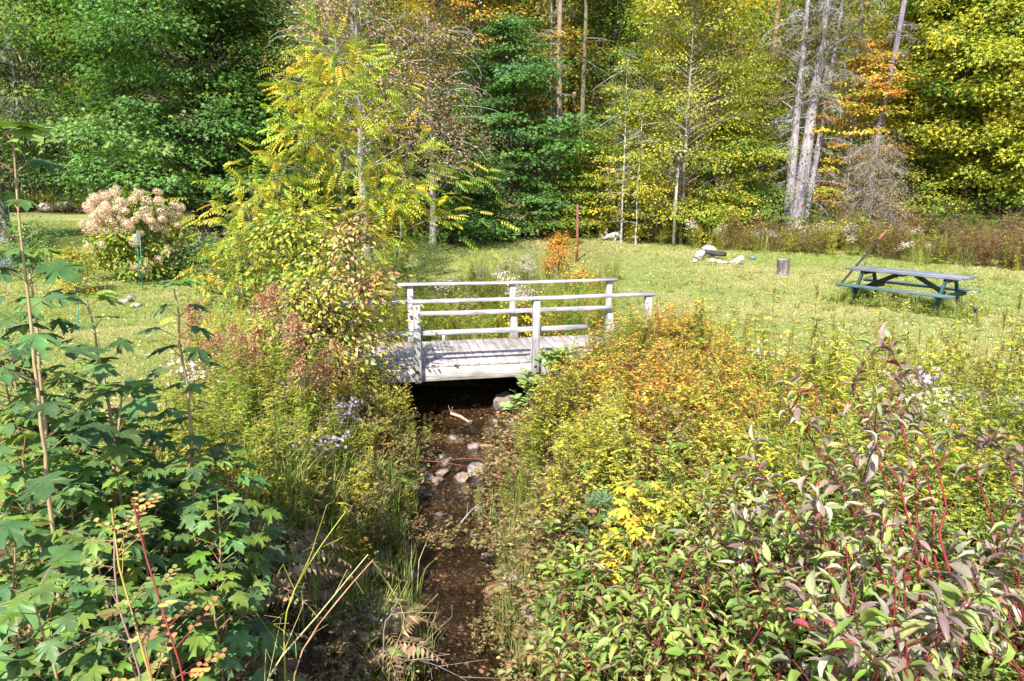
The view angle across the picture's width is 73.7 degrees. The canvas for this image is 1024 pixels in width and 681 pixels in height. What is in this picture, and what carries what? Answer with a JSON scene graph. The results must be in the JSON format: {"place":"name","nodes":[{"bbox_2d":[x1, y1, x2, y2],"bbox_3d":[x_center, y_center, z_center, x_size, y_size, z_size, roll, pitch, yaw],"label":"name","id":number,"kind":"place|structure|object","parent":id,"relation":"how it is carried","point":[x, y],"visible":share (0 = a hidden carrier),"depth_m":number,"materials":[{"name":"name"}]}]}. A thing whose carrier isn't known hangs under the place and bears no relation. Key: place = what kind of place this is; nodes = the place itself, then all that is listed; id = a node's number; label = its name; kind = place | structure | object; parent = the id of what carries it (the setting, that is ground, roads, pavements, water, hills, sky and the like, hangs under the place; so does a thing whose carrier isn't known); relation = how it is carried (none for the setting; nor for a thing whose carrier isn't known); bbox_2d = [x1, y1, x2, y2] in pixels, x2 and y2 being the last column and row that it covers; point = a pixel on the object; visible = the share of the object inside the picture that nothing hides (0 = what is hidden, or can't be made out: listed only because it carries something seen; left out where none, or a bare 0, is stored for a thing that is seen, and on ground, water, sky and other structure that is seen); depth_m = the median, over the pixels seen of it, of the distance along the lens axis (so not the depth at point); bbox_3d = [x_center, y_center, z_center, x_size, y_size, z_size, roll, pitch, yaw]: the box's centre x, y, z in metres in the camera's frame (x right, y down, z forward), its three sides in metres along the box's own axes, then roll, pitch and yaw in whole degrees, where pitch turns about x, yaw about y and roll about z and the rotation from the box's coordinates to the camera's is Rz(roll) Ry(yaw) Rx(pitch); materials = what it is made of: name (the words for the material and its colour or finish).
{"place":"outdoors","nodes":[
{"label":"outdoors","id":0,"kind":"place"},
{"bbox_2d":[392,377,538,679],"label":"water","id":1,"kind":"structure","parent":0,"point":[457,493],"depth_m":7.77,"materials":[{"name":"brown liquid"}]},
{"bbox_2d":[0,0,1023,680],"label":"ground","id":2,"kind":"structure","parent":0,"point":[460,538],"depth_m":11.95,"materials":[{"name":"green plant"}]},
{"bbox_2d":[0,344,71,577],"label":"maple sapling","id":3,"kind":"object","parent":2,"relation":"on","point":[26,387],"visible":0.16,"depth_m":3.53,"materials":[{"name":"green plant"}]},
{"bbox_2d":[0,312,76,624],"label":"maple sapling","id":4,"kind":"object","parent":2,"relation":"on","point":[22,317],"visible":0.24,"depth_m":3.47,"materials":[{"name":"green plant"}]},
{"bbox_2d":[0,403,76,679],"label":"maple sapling","id":5,"kind":"object","parent":2,"relation":"on","point":[10,441],"visible":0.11,"depth_m":3.31,"materials":[{"name":"green plant"}]},
{"bbox_2d":[0,507,81,680],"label":"maple sapling","id":6,"kind":"object","parent":2,"relation":"on","point":[39,535],"visible":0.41,"depth_m":2.95,"materials":[{"name":"green plant"}]},
{"bbox_2d":[0,204,94,277],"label":"lilac bush","id":7,"kind":"object","parent":2,"relation":"on","point":[32,244],"visible":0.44,"depth_m":18.28,"materials":[{"name":"green plant"}]},
{"bbox_2d":[0,431,116,679],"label":"maple sapling","id":8,"kind":"object","parent":2,"relation":"on","point":[61,498],"visible":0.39,"depth_m":3.05,"materials":[{"name":"green plant"}]},
{"bbox_2d":[0,120,123,680],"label":"maple sapling","id":9,"kind":"object","parent":2,"relation":"on","point":[42,487],"visible":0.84,"depth_m":2.76,"materials":[{"name":"green plant"}]},
{"bbox_2d":[0,559,125,680],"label":"maple sapling","id":10,"kind":"object","parent":2,"relation":"on","point":[68,621],"visible":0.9,"depth_m":2.54,"materials":[{"name":"green plant"}]},
{"bbox_2d":[0,247,129,646],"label":"maple sapling","id":11,"kind":"object","parent":2,"relation":"on","point":[31,256],"visible":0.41,"depth_m":3.20,"materials":[{"name":"green plant"}]},
{"bbox_2d":[18,357,135,598],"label":"maple sapling","id":12,"kind":"object","parent":2,"relation":"on","point":[77,366],"visible":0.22,"depth_m":3.65,"materials":[{"name":"green plant"}]},
{"bbox_2d":[47,240,111,294],"bbox_3d":[-10.154,-1.573,15.944,1.546,1.553,1.282,11,16,41],"label":"gold bush","id":13,"kind":"object","parent":2,"relation":"on","point":[69,255],"visible":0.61,"depth_m":15.76,"materials":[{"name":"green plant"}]},
{"bbox_2d":[0,396,167,626],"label":"maple sapling","id":14,"kind":"object","parent":2,"relation":"on","point":[61,423],"visible":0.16,"depth_m":3.40,"materials":[{"name":"green plant"}]},
{"bbox_2d":[0,0,173,243],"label":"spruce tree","id":15,"kind":"object","parent":2,"relation":"on","point":[4,211],"visible":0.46,"depth_m":24.63,"materials":[{"name":"green plant"}]},
{"bbox_2d":[10,446,177,668],"bbox_3d":[-2.029,1.101,3.354,0.677,1.222,0.694,0,12,0],"label":"maple sapling","id":16,"kind":"object","parent":2,"relation":"on","point":[86,495],"visible":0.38,"depth_m":3.16,"materials":[{"name":"green plant"}]},
{"bbox_2d":[0,0,199,232],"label":"maple tree","id":17,"kind":"object","parent":2,"relation":"on","point":[70,59],"visible":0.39,"depth_m":23.10,"materials":[{"name":"green plant"}]},
{"bbox_2d":[43,288,179,631],"bbox_3d":[-2.080,0.689,3.547,0.563,1.941,0.560,-8,14,-32],"label":"maple sapling","id":18,"kind":"object","parent":2,"relation":"on","point":[100,368],"visible":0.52,"depth_m":3.39,"materials":[{"name":"green plant"}]},
{"bbox_2d":[38,509,190,680],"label":"maple sapling","id":19,"kind":"object","parent":2,"relation":"on","point":[85,571],"visible":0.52,"depth_m":2.82,"materials":[{"name":"green plant"}]},
{"bbox_2d":[62,379,177,649],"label":"maple sapling","id":20,"kind":"object","parent":2,"relation":"on","point":[112,448],"visible":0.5,"depth_m":3.32,"materials":[{"name":"green plant"}]},
{"bbox_2d":[80,537,161,680],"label":"rose cane","id":21,"kind":"object","parent":2,"relation":"on","point":[118,604],"visible":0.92,"depth_m":2.33,"materials":[{"name":"red plant"}]},
{"bbox_2d":[55,185,213,285],"bbox_3d":[-9.694,-2.637,17.638,3.060,2.698,3.409,11,17,43],"label":"hydrangea","id":22,"kind":"object","parent":2,"relation":"on","point":[131,208],"visible":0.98,"depth_m":17.25,"materials":[{"name":"beige plant"}]},
{"bbox_2d":[95,508,175,680],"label":"rose cane","id":23,"kind":"object","parent":2,"relation":"on","point":[114,611],"visible":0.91,"depth_m":2.21,"materials":[{"name":"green plant"}]},
{"bbox_2d":[60,581,223,680],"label":"maple sapling","id":24,"kind":"object","parent":2,"relation":"on","point":[94,672],"visible":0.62,"depth_m":2.65,"materials":[{"name":"green plant"}]},
{"bbox_2d":[80,465,209,667],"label":"maple sapling","id":25,"kind":"object","parent":2,"relation":"on","point":[153,488],"visible":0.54,"depth_m":3.29,"materials":[{"name":"green plant"}]},
{"bbox_2d":[85,491,226,680],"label":"rose cane","id":26,"kind":"object","parent":2,"relation":"on","point":[196,670],"visible":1,"depth_m":2.24,"materials":[{"name":"red plant"}]},
{"bbox_2d":[113,410,220,588],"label":"maple sapling","id":27,"kind":"object","parent":2,"relation":"on","point":[158,437],"visible":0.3,"depth_m":3.83,"materials":[{"name":"green plant"}]},
{"bbox_2d":[107,573,244,680],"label":"maple sapling","id":28,"kind":"object","parent":2,"relation":"on","point":[202,639],"visible":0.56,"depth_m":2.79,"materials":[{"name":"green plant"}]},
{"bbox_2d":[132,278,239,618],"bbox_3d":[-1.812,0.654,3.713,0.544,1.970,0.539,3,13,15],"label":"maple sapling","id":29,"kind":"object","parent":2,"relation":"on","point":[192,439],"visible":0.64,"depth_m":3.60,"materials":[{"name":"green plant"}]},
{"bbox_2d":[15,0,391,242],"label":"maple tree","id":30,"kind":"object","parent":2,"relation":"on","point":[168,23],"visible":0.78,"depth_m":20.38,"materials":[{"name":"green plant"}]},
{"bbox_2d":[138,454,279,661],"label":"maple sapling","id":31,"kind":"object","parent":2,"relation":"on","point":[196,471],"visible":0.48,"depth_m":3.50,"materials":[{"name":"green plant"}]},
{"bbox_2d":[1,286,438,680],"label":"bank weeds","id":32,"kind":"object","parent":2,"relation":"on","point":[250,390],"visible":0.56,"depth_m":5.95,"materials":[{"name":"green plant"}]},
{"bbox_2d":[0,385,447,680],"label":"bank ferns","id":33,"kind":"object","parent":2,"relation":"on","point":[361,637],"visible":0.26,"depth_m":4.97,"materials":[{"name":"green plant"}]},
{"bbox_2d":[148,0,304,246],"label":"maple tree","id":34,"kind":"object","parent":2,"relation":"on","point":[221,53],"visible":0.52,"depth_m":20.98,"materials":[{"name":"green plant"}]},
{"bbox_2d":[160,562,303,680],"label":"maple sapling","id":35,"kind":"object","parent":2,"relation":"on","point":[243,642],"visible":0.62,"depth_m":3.15,"materials":[{"name":"green plant"}]},
{"bbox_2d":[160,489,306,679],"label":"maple sapling","id":36,"kind":"object","parent":2,"relation":"on","point":[262,586],"visible":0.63,"depth_m":3.34,"materials":[{"name":"green plant"}]},
{"bbox_2d":[182,430,294,619],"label":"maple sapling","id":37,"kind":"object","parent":2,"relation":"on","point":[274,549],"visible":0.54,"depth_m":3.87,"materials":[{"name":"green plant"}]},
{"bbox_2d":[151,0,347,245],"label":"apple tree","id":38,"kind":"object","parent":2,"relation":"on","point":[258,58],"visible":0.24,"depth_m":22.08,"materials":[{"name":"green plant"}]},
{"bbox_2d":[159,142,361,335],"bbox_3d":[-4.134,-1.538,11.412,3.094,3.458,4.583,0,12,0],"label":"walnut tree","id":39,"kind":"object","parent":2,"relation":"on","point":[258,195],"visible":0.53,"depth_m":11.34,"materials":[{"name":"yellow plant"}]},
{"bbox_2d":[245,281,287,404],"bbox_3d":[-2.571,0.135,7.290,0.491,1.528,0.535,-8,14,-31],"label":"goldenrod","id":40,"kind":"object","parent":2,"relation":"on","point":[264,297],"visible":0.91,"depth_m":7.19,"materials":[{"name":"brown plant"}]},
{"bbox_2d":[183,193,407,339],"bbox_3d":[-3.173,-1.038,11.097,3.920,2.660,3.605,8,15,34],"label":"dogwood tree","id":41,"kind":"object","parent":2,"relation":"on","point":[297,228],"visible":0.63,"depth_m":10.70,"materials":[{"name":"green plant"}]},
{"bbox_2d":[276,312,318,425],"bbox_3d":[-2.087,0.440,6.651,0.339,1.456,0.474,-8,15,-33],"label":"goldenrod","id":42,"kind":"object","parent":2,"relation":"on","point":[293,326],"visible":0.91,"depth_m":6.54,"materials":[{"name":"brown plant"}]},
{"bbox_2d":[216,259,417,399],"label":"dogwood tree","id":43,"kind":"object","parent":2,"relation":"on","point":[295,297],"visible":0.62,"depth_m":8.00,"materials":[{"name":"green plant"}]},
{"bbox_2d":[305,338,348,430],"bbox_3d":[-1.889,0.587,6.871,0.377,1.230,0.477,9,15,37],"label":"goldenrod","id":44,"kind":"object","parent":2,"relation":"on","point":[321,371],"visible":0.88,"depth_m":6.81,"materials":[{"name":"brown plant"}]},
{"bbox_2d":[249,0,459,264],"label":"apple tree","id":45,"kind":"object","parent":2,"relation":"on","point":[355,28],"visible":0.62,"depth_m":19.36,"materials":[{"name":"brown plant"}]},
{"bbox_2d":[229,0,488,318],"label":"walnut tree","id":46,"kind":"object","parent":2,"relation":"on","point":[338,85],"visible":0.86,"depth_m":11.66,"materials":[{"name":"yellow plant"}]},
{"bbox_2d":[297,197,431,377],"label":"dogwood tree","id":47,"kind":"object","parent":2,"relation":"on","point":[357,288],"visible":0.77,"depth_m":8.18,"materials":[{"name":"green plant"}]},
{"bbox_2d":[132,389,633,680],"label":"overhanging weeds","id":48,"kind":"object","parent":2,"relation":"on","point":[516,563],"visible":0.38,"depth_m":6.00,"materials":[{"name":"green plant"}]},
{"bbox_2d":[329,100,477,243],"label":"young tree","id":49,"kind":"object","parent":2,"relation":"on","point":[388,142],"visible":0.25,"depth_m":23.98,"materials":[{"name":"green plant"}]},
{"bbox_2d":[317,131,519,316],"bbox_3d":[-1.619,-1.863,12.401,3.532,3.757,3.094,0,12,0],"label":"walnut tree","id":50,"kind":"object","parent":2,"relation":"on","point":[401,206],"visible":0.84,"depth_m":12.05,"materials":[{"name":"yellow plant"}]},
{"bbox_2d":[283,378,572,680],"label":"stream pebbles","id":51,"kind":"object","parent":2,"relation":"on","point":[459,602],"visible":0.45,"depth_m":6.63,"materials":[{"name":"stone"}]},
{"bbox_2d":[325,2,532,253],"bbox_3d":[-2.660,-6.633,21.809,6.743,8.331,5.058,0,12,0],"label":"apple tree","id":52,"kind":"object","parent":2,"relation":"on","point":[445,42],"visible":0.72,"depth_m":21.60,"materials":[{"name":"brown plant"}]},
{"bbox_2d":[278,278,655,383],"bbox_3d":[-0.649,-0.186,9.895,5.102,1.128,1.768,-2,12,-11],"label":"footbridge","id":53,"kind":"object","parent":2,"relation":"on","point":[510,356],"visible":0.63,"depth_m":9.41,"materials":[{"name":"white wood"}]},
{"bbox_2d":[395,128,538,243],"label":"maple tree","id":54,"kind":"object","parent":2,"relation":"on","point":[467,231],"visible":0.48,"depth_m":24.17,"materials":[{"name":"green plant"}]},
{"bbox_2d":[345,250,624,341],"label":"brook weeds","id":55,"kind":"object","parent":2,"relation":"on","point":[448,322],"visible":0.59,"depth_m":13.28,"materials":[{"name":"green plant"}]},
{"bbox_2d":[0,0,977,206],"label":"wood","id":56,"kind":"object","parent":2,"relation":"on","point":[800,3],"visible":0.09,"depth_m":34.03,"materials":[{"name":"green plant"}]},
{"bbox_2d":[385,0,621,198],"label":"maple tree","id":57,"kind":"object","parent":2,"relation":"on","point":[481,12],"visible":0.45,"depth_m":27.93,"materials":[{"name":"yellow plant"}]},
{"bbox_2d":[4,0,1012,222],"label":"background trunks","id":58,"kind":"object","parent":2,"relation":"on","point":[760,18],"visible":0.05,"depth_m":34.50,"materials":[{"name":"brown plant"}]},
{"bbox_2d":[0,144,1023,294],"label":"wood edge undergrowth","id":59,"kind":"object","parent":2,"relation":"on","point":[985,239],"visible":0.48,"depth_m":22.83,"materials":[{"name":"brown plant"}]},
{"bbox_2d":[472,3,586,198],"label":"young tree","id":60,"kind":"object","parent":2,"relation":"on","point":[529,105],"visible":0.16,"depth_m":30.28,"materials":[{"name":"green plant"}]},
{"bbox_2d":[436,9,644,236],"bbox_3d":[0.763,-8.167,26.443,6.284,8.869,8.869,-12,17,-43],"label":"maple tree","id":61,"kind":"object","parent":2,"relation":"on","point":[513,76],"visible":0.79,"depth_m":26.01,"materials":[{"name":"green plant"}]},
{"bbox_2d":[501,176,581,236],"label":"young tree","id":62,"kind":"object","parent":2,"relation":"on","point":[533,185],"visible":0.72,"depth_m":26.28,"materials":[{"name":"green plant"}]},
{"bbox_2d":[535,158,628,230],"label":"young tree","id":63,"kind":"object","parent":2,"relation":"on","point":[571,181],"visible":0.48,"depth_m":26.86,"materials":[{"name":"green plant"}]},
{"bbox_2d":[555,126,641,234],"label":"young tree","id":64,"kind":"object","parent":2,"relation":"on","point":[614,209],"visible":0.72,"depth_m":26.50,"materials":[{"name":"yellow plant"}]},
{"bbox_2d":[525,517,678,680],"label":"dogwood shrub","id":65,"kind":"object","parent":2,"relation":"on","point":[599,600],"visible":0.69,"depth_m":3.96,"materials":[{"name":"green plant"}]},
{"bbox_2d":[538,0,692,224],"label":"maple tree","id":66,"kind":"object","parent":2,"relation":"on","point":[615,16],"visible":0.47,"depth_m":30.69,"materials":[{"name":"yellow plant"}]},
{"bbox_2d":[535,576,696,680],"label":"dogwood shrub","id":67,"kind":"object","parent":2,"relation":"on","point":[644,607],"visible":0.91,"depth_m":3.29,"materials":[{"name":"green plant"}]},
{"bbox_2d":[469,340,781,680],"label":"bank brambles","id":68,"kind":"object","parent":2,"relation":"on","point":[534,655],"visible":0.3,"depth_m":5.86,"materials":[{"name":"green plant"}]},
{"bbox_2d":[591,53,667,242],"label":"beech tree","id":69,"kind":"object","parent":2,"relation":"on","point":[623,173],"visible":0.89,"depth_m":24.36,"materials":[{"name":"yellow plant"}]},
{"bbox_2d":[602,480,664,565],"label":"maple sapling","id":70,"kind":"object","parent":2,"relation":"on","point":[623,511],"visible":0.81,"depth_m":4.23,"materials":[{"name":"yellow plant"}]},
{"bbox_2d":[600,89,693,208],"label":"young tree","id":71,"kind":"object","parent":2,"relation":"on","point":[654,98],"visible":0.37,"depth_m":29.01,"materials":[{"name":"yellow plant"}]},
{"bbox_2d":[606,175,705,242],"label":"young tree","id":72,"kind":"object","parent":2,"relation":"on","point":[658,189],"visible":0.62,"depth_m":24.91,"materials":[{"name":"green plant"}]},
{"bbox_2d":[598,0,796,243],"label":"beech tree","id":73,"kind":"object","parent":2,"relation":"on","point":[686,120],"visible":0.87,"depth_m":24.05,"materials":[{"name":"yellow plant"}]},
{"bbox_2d":[665,183,758,244],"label":"young tree","id":74,"kind":"object","parent":2,"relation":"on","point":[716,218],"visible":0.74,"depth_m":24.36,"materials":[{"name":"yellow plant"}]},
{"bbox_2d":[626,0,830,190],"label":"maple tree","id":75,"kind":"object","parent":2,"relation":"on","point":[717,55],"visible":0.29,"depth_m":27.35,"materials":[{"name":"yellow plant"}]},
{"bbox_2d":[636,541,834,680],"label":"dogwood shrub","id":76,"kind":"object","parent":2,"relation":"on","point":[738,652],"visible":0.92,"depth_m":3.03,"materials":[{"name":"green plant"}]},
{"bbox_2d":[675,108,830,242],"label":"beech tree","id":77,"kind":"object","parent":2,"relation":"on","point":[729,131],"visible":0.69,"depth_m":24.62,"materials":[{"name":"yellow plant"}]},
{"bbox_2d":[486,379,1023,680],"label":"bank thicket","id":78,"kind":"object","parent":2,"relation":"on","point":[970,660],"visible":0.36,"depth_m":3.87,"materials":[{"name":"green plant"}]},
{"bbox_2d":[698,67,834,210],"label":"young tree","id":79,"kind":"object","parent":2,"relation":"on","point":[780,113],"visible":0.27,"depth_m":26.89,"materials":[{"name":"green plant"}]},
{"bbox_2d":[731,179,807,239],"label":"young tree","id":80,"kind":"object","parent":2,"relation":"on","point":[754,188],"visible":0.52,"depth_m":25.16,"materials":[{"name":"green plant"}]},
{"bbox_2d":[516,289,1023,602],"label":"bush","id":81,"kind":"object","parent":2,"relation":"on","point":[683,377],"visible":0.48,"depth_m":5.73,"materials":[{"name":"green plant"}]},
{"bbox_2d":[670,471,884,680],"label":"dogwood shrub","id":82,"kind":"object","parent":2,"relation":"on","point":[741,550],"visible":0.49,"depth_m":3.27,"materials":[{"name":"green plant"}]},
{"bbox_2d":[568,275,1023,590],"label":"meadow goldenrod","id":83,"kind":"object","parent":2,"relation":"on","point":[836,352],"visible":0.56,"depth_m":5.67,"materials":[{"name":"green plant"}]},
{"bbox_2d":[729,0,899,238],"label":"spruce tree","id":84,"kind":"object","parent":2,"relation":"on","point":[799,96],"visible":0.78,"depth_m":24.97,"materials":[{"name":"grey plant"}]},
{"bbox_2d":[758,0,915,238],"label":"spruce tree","id":85,"kind":"object","parent":2,"relation":"on","point":[808,139],"visible":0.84,"depth_m":25.00,"materials":[{"name":"grey plant"}]},
{"bbox_2d":[765,0,911,237],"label":"spruce tree","id":86,"kind":"object","parent":2,"relation":"on","point":[819,142],"visible":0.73,"depth_m":25.02,"materials":[{"name":"grey plant"}]},
{"bbox_2d":[717,424,989,680],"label":"dogwood shrub","id":87,"kind":"object","parent":2,"relation":"on","point":[870,456],"visible":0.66,"depth_m":2.75,"materials":[{"name":"green plant"}]},
{"bbox_2d":[781,32,936,217],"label":"beech tree","id":88,"kind":"object","parent":2,"relation":"on","point":[860,69],"visible":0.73,"depth_m":25.15,"materials":[{"name":"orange plant"}]},
{"bbox_2d":[817,127,940,247],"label":"spruce tree","id":89,"kind":"object","parent":2,"relation":"on","point":[879,164],"visible":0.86,"depth_m":23.88,"materials":[{"name":"grey plant"}]},
{"bbox_2d":[758,507,1005,680],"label":"dogwood shrub","id":90,"kind":"object","parent":2,"relation":"on","point":[860,662],"visible":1,"depth_m":2.12,"materials":[{"name":"green plant"}]},
{"bbox_2d":[845,0,922,222],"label":"spruce tree","id":91,"kind":"object","parent":2,"relation":"on","point":[898,38],"visible":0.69,"depth_m":24.90,"materials":[{"name":"grey plant"}]},
{"bbox_2d":[772,322,1023,679],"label":"dogwood shrub","id":92,"kind":"object","parent":2,"relation":"on","point":[898,377],"visible":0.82,"depth_m":2.98,"materials":[{"name":"green plant"}]},
{"bbox_2d":[835,265,981,314],"bbox_3d":[8.302,-1.066,14.397,1.570,0.777,2.311,-9,16,-37],"label":"picnic table","id":93,"kind":"object","parent":2,"relation":"on","point":[875,284],"visible":0.93,"depth_m":14.12,"materials":[{"name":"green wood"}]},
{"bbox_2d":[819,283,1003,320],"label":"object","id":94,"kind":"object","parent":2,"relation":"on","point":[889,300],"visible":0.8,"depth_m":14.01,"materials":[{"name":"green plant"}]},
{"bbox_2d":[833,0,991,220],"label":"beech tree","id":95,"kind":"object","parent":2,"relation":"on","point":[916,60],"visible":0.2,"depth_m":26.74,"materials":[{"name":"orange plant"}]},
{"bbox_2d":[854,0,1023,216],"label":"maple tree","id":96,"kind":"object","parent":2,"relation":"on","point":[945,37],"visible":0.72,"depth_m":24.10,"materials":[{"name":"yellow plant"}]},
{"bbox_2d":[898,178,988,240],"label":"young tree","id":97,"kind":"object","parent":2,"relation":"on","point":[930,185],"visible":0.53,"depth_m":24.68,"materials":[{"name":"green plant"}]},
{"bbox_2d":[896,0,1023,229],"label":"maple tree","id":98,"kind":"object","parent":2,"relation":"on","point":[1018,201],"visible":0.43,"depth_m":23.81,"materials":[{"name":"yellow plant"}]},
{"bbox_2d":[941,411,1023,680],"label":"dogwood shrub","id":99,"kind":"object","parent":2,"relation":"on","point":[1007,650],"visible":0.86,"depth_m":2.60,"materials":[{"name":"green plant"}]},
{"bbox_2d":[0,219,1023,484],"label":"lawn grass","id":100,"kind":"structure","parent":0,"point":[630,303],"depth_m":15.77,"materials":[{"name":"green plant"}]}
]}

